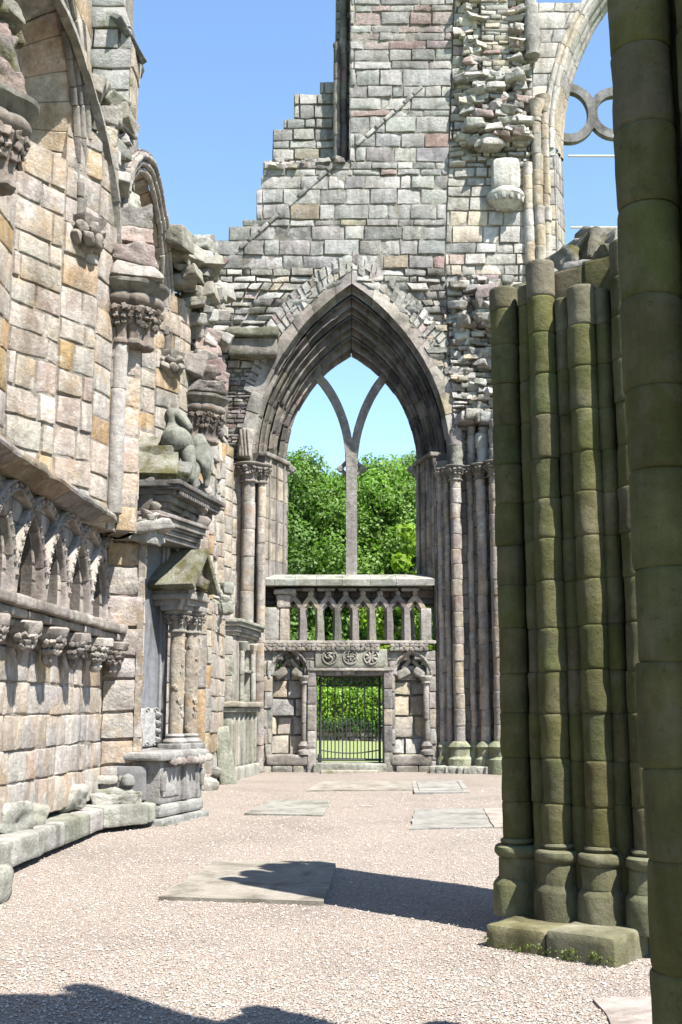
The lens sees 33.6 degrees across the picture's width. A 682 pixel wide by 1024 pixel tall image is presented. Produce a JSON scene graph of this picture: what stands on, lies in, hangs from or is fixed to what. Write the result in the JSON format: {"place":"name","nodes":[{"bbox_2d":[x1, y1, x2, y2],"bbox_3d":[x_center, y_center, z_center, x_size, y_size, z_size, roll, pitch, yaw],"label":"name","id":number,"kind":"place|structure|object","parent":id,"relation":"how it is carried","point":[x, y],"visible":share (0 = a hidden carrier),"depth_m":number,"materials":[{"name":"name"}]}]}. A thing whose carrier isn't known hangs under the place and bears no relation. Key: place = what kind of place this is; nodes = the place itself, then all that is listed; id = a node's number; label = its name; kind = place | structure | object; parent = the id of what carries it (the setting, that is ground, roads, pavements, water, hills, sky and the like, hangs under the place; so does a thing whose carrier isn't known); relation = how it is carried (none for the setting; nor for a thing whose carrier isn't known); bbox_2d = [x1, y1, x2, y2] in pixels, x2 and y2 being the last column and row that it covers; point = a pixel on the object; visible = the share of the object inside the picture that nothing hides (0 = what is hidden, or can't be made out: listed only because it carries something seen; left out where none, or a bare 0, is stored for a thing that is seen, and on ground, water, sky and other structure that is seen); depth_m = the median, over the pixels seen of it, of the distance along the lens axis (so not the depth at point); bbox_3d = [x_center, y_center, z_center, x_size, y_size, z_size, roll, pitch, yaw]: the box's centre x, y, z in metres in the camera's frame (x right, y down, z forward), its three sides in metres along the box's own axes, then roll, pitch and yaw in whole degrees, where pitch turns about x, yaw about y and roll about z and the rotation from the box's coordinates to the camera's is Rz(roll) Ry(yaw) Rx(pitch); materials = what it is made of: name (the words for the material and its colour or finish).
{"place":"outdoors","nodes":[
{"label":"outdoors","id":0,"kind":"place"},
{"bbox_2d":[0,772,651,1023],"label":"gravel floor","id":1,"kind":"structure","parent":0,"point":[272,783],"depth_m":8.51,"materials":[{"name":"beige gravel"}]},
{"bbox_2d":[0,864,13,903],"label":"loose stone","id":2,"kind":"object","parent":1,"relation":"on","point":[6,875],"visible":1,"depth_m":9.48,"materials":[{"name":"stone"}]},
{"bbox_2d":[0,0,236,868],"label":"aisle wall","id":3,"kind":"structure","parent":1,"relation":"on","point":[113,345],"depth_m":14.55,"materials":[{"name":"stone"}]},
{"bbox_2d":[0,800,34,833],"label":"loose stone","id":4,"kind":"object","parent":3,"relation":"on","point":[16,816],"visible":0.91,"depth_m":11.55,"materials":[{"name":"stone"}]},
{"bbox_2d":[32,802,48,825],"bbox_3d":[-3.418,3.273,12.219,0.353,0.297,0.487,-4,-11,22],"label":"loose stone","id":5,"kind":"object","parent":3,"relation":"on","point":[40,812],"visible":0.26,"depth_m":12.22,"materials":[{"name":"stone"}]},
{"bbox_2d":[42,792,45,804],"bbox_3d":[-3.408,3.306,12.627,0.224,0.339,0.254,0,-10,0],"label":"loose stone","id":6,"kind":"object","parent":3,"relation":"on","point":[44,799],"visible":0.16,"depth_m":12.65,"materials":[{"name":"stone"}]},
{"bbox_2d":[52,783,88,812],"bbox_3d":[-3.344,3.509,13.801,0.407,0.418,0.574,-3,-10,19],"label":"loose stone","id":7,"kind":"object","parent":3,"relation":"on","point":[77,797],"visible":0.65,"depth_m":13.73,"materials":[{"name":"stone"}]},
{"bbox_2d":[90,793,137,804],"bbox_3d":[-2.976,3.751,14.731,0.632,0.197,0.318,3,-10,-18],"label":"loose stone","id":8,"kind":"object","parent":3,"relation":"on","point":[101,799],"visible":0.86,"depth_m":14.62,"materials":[{"name":"stone"}]},
{"bbox_2d":[129,791,142,803],"bbox_3d":[-2.689,3.750,14.779,0.173,0.193,0.197,2,-10,-13],"label":"loose stone","id":9,"kind":"object","parent":3,"relation":"on","point":[139,799],"visible":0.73,"depth_m":14.71,"materials":[{"name":"stone"}]},
{"bbox_2d":[211,765,220,778],"bbox_3d":[-2.399,4.852,21.066,0.325,0.258,0.310,2,-10,-12],"label":"fallen stone","id":10,"kind":"object","parent":3,"relation":"on","point":[216,772],"visible":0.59,"depth_m":20.95,"materials":[{"name":"stone"}]},
{"bbox_2d":[90,408,225,826],"bbox_3d":[-2.653,1.435,16.564,1.349,6.063,2.464,-3,-10,16],"label":"wall monument","id":11,"kind":"object","parent":1,"relation":"on","point":[167,775],"depth_m":16.54,"materials":[{"name":"grey stone"}]},
{"bbox_2d":[202,777,218,790],"bbox_3d":[-2.441,4.997,20.642,0.429,0.315,0.415,5,-11,-26],"label":"fallen stone","id":12,"kind":"object","parent":1,"relation":"on","point":[210,784],"visible":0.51,"depth_m":20.48,"materials":[{"name":"stone"}]},
{"bbox_2d":[216,726,236,784],"bbox_3d":[-2.282,4.798,22.017,0.303,1.231,0.645,-7,-12,35],"label":"leaning slab","id":13,"kind":"object","parent":1,"relation":"on","point":[225,759],"depth_m":21.91,"materials":[{"name":"stone"}]},
{"bbox_2d":[223,618,265,779],"bbox_3d":[-2.214,4.035,24.145,0.710,3.341,2.326,-2,-10,9],"label":"wall tomb","id":14,"kind":"object","parent":1,"relation":"on","point":[242,636],"depth_m":23.73,"materials":[{"name":"stone"}]},
{"bbox_2d":[158,861,335,905],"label":"grave slab","id":15,"kind":"structure","parent":1,"relation":"on","point":[306,883],"depth_m":10.20,"materials":[{"name":"grey stone"}]},
{"bbox_2d":[244,800,330,816],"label":"grave slab","id":16,"kind":"structure","parent":1,"relation":"on","point":[292,808],"depth_m":17.10,"materials":[{"name":"grey stone"}]},
{"bbox_2d":[307,781,413,791],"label":"grave slab","id":17,"kind":"structure","parent":1,"relation":"on","point":[320,786],"depth_m":21.21,"materials":[{"name":"grey stone"}]},
{"bbox_2d":[361,804,373,806],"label":"grave slab","id":18,"kind":"structure","parent":1,"relation":"on","point":[367,805],"depth_m":17.65,"materials":[{"name":"grey stone"}]},
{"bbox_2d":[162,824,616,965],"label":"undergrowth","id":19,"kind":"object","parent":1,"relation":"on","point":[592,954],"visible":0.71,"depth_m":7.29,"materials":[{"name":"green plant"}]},
{"bbox_2d":[213,0,616,774],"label":"end wall","id":20,"kind":"structure","parent":1,"relation":"on","point":[409,210],"depth_m":27.61,"materials":[{"name":"grey stone"}]},
{"bbox_2d":[317,676,380,761],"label":"iron gate","id":21,"kind":"structure","parent":20,"relation":"in","point":[319,755],"depth_m":26.11,"materials":[{"name":"black metal"}]},
{"bbox_2d":[315,649,386,667],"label":"carved panel","id":22,"kind":"structure","parent":20,"relation":"in","point":[323,659],"depth_m":25.93,"materials":[{"name":"stone"}]},
{"bbox_2d":[412,780,468,794],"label":"grave slab","id":23,"kind":"structure","parent":1,"relation":"on","point":[440,787],"depth_m":20.86,"materials":[{"name":"grey stone"}]},
{"bbox_2d":[410,808,492,829],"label":"grave slab","id":24,"kind":"structure","parent":1,"relation":"on","point":[453,818],"depth_m":15.59,"materials":[{"name":"grey stone"}]},
{"bbox_2d":[483,808,502,828],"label":"grave slab","id":25,"kind":"structure","parent":1,"relation":"on","point":[495,816],"depth_m":15.99,"materials":[{"name":"grey stone"}]},
{"bbox_2d":[487,226,649,967],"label":"compound pier","id":26,"kind":"structure","parent":1,"relation":"on","point":[570,850],"depth_m":8.18,"materials":[{"name":"stone"}]},
{"bbox_2d":[593,996,651,1023],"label":"grave slab","id":27,"kind":"structure","parent":1,"relation":"on","point":[626,1010],"depth_m":6.04,"materials":[{"name":"grey stone"}]},
{"bbox_2d":[607,0,681,1023],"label":"compound pier","id":28,"kind":"structure","parent":1,"relation":"on","point":[645,36],"depth_m":3.79,"materials":[{"name":"stone"}]},
{"bbox_2d":[317,740,409,761],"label":"lawn","id":29,"kind":"structure","parent":0,"point":[344,749],"depth_m":40.19,"materials":[{"name":"green plant"}]},
{"bbox_2d":[317,728,381,740],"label":"bank wall","id":30,"kind":"structure","parent":29,"relation":"on","point":[344,735],"depth_m":45.65,"materials":[{"name":"stone"}]},
{"bbox_2d":[317,684,381,728],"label":"hedge","id":31,"kind":"object","parent":30,"relation":"on","point":[353,704],"visible":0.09,"depth_m":46.02,"materials":[{"name":"green plant"}]},
{"bbox_2d":[317,716,381,734],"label":"ivy","id":32,"kind":"object","parent":30,"relation":"on","point":[351,722],"visible":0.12,"depth_m":45.52,"materials":[{"name":"green plant"}]},
{"bbox_2d":[133,0,617,517],"label":"sky","id":33,"kind":"structure","parent":0,"point":[218,78],"materials":[{"name":"blue"}]},
{"label":"ground","id":34,"kind":"structure","parent":0,"visible":0},
{"bbox_2d":[287,487,318,638],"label":"sycamore tree","id":35,"kind":"object","parent":34,"relation":"on","point":[298,535],"visible":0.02,"depth_m":56.48,"materials":[{"name":"green plant"}]},
{"bbox_2d":[267,445,385,693],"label":"sycamore tree","id":36,"kind":"object","parent":34,"relation":"on","point":[313,489],"visible":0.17,"depth_m":54.94,"materials":[{"name":"green plant"}]},
{"bbox_2d":[288,467,400,640],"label":"sycamore tree","id":37,"kind":"object","parent":34,"relation":"on","point":[342,486],"visible":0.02,"depth_m":57.01,"materials":[{"name":"green plant"}]},
{"bbox_2d":[291,452,432,691],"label":"sycamore tree","id":38,"kind":"object","parent":34,"relation":"on","point":[375,478],"visible":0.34,"depth_m":53.91,"materials":[{"name":"green plant"}]},
{"bbox_2d":[328,450,431,678],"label":"sycamore tree","id":39,"kind":"object","parent":34,"relation":"on","point":[408,461],"visible":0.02,"depth_m":55.60,"materials":[{"name":"green plant"}]},
{"bbox_2d":[359,522,434,691],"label":"sycamore tree","id":40,"kind":"object","parent":34,"relation":"on","point":[408,535],"visible":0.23,"depth_m":50.74,"materials":[{"name":"green plant"}]}
]}

